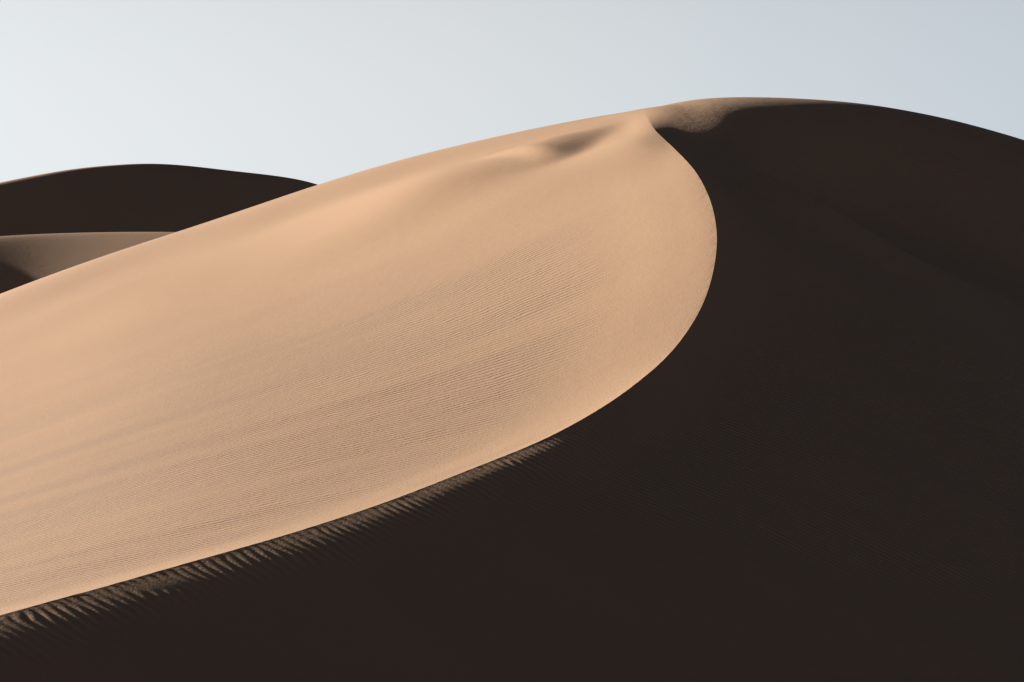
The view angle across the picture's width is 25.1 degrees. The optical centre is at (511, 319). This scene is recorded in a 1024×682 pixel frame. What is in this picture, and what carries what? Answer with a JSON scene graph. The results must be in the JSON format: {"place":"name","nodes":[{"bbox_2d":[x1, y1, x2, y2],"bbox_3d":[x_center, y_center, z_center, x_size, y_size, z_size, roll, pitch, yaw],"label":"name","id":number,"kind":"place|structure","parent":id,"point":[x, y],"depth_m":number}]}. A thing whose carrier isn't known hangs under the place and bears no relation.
{"place":"outdoors","nodes":[
{"label":"outdoors","id":0,"kind":"place"},
{"bbox_2d":[0,232,174,293],"bbox_3d":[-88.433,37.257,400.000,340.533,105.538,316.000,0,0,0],"label":"dune","id":1,"kind":"structure","parent":0,"point":[25,259],"depth_m":388.41},
{"bbox_2d":[0,164,316,235],"bbox_3d":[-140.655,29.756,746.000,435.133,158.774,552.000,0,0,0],"label":"dune","id":2,"kind":"structure","parent":0,"point":[144,198],"depth_m":697.03},
{"bbox_2d":[0,97,1023,681],"bbox_3d":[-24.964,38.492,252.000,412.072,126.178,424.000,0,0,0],"label":"sand dune","id":3,"kind":"structure","parent":0,"point":[726,389],"depth_m":153.46},
{"bbox_2d":[0,0,1023,184],"label":"sky","id":4,"kind":"structure","parent":0,"point":[317,92]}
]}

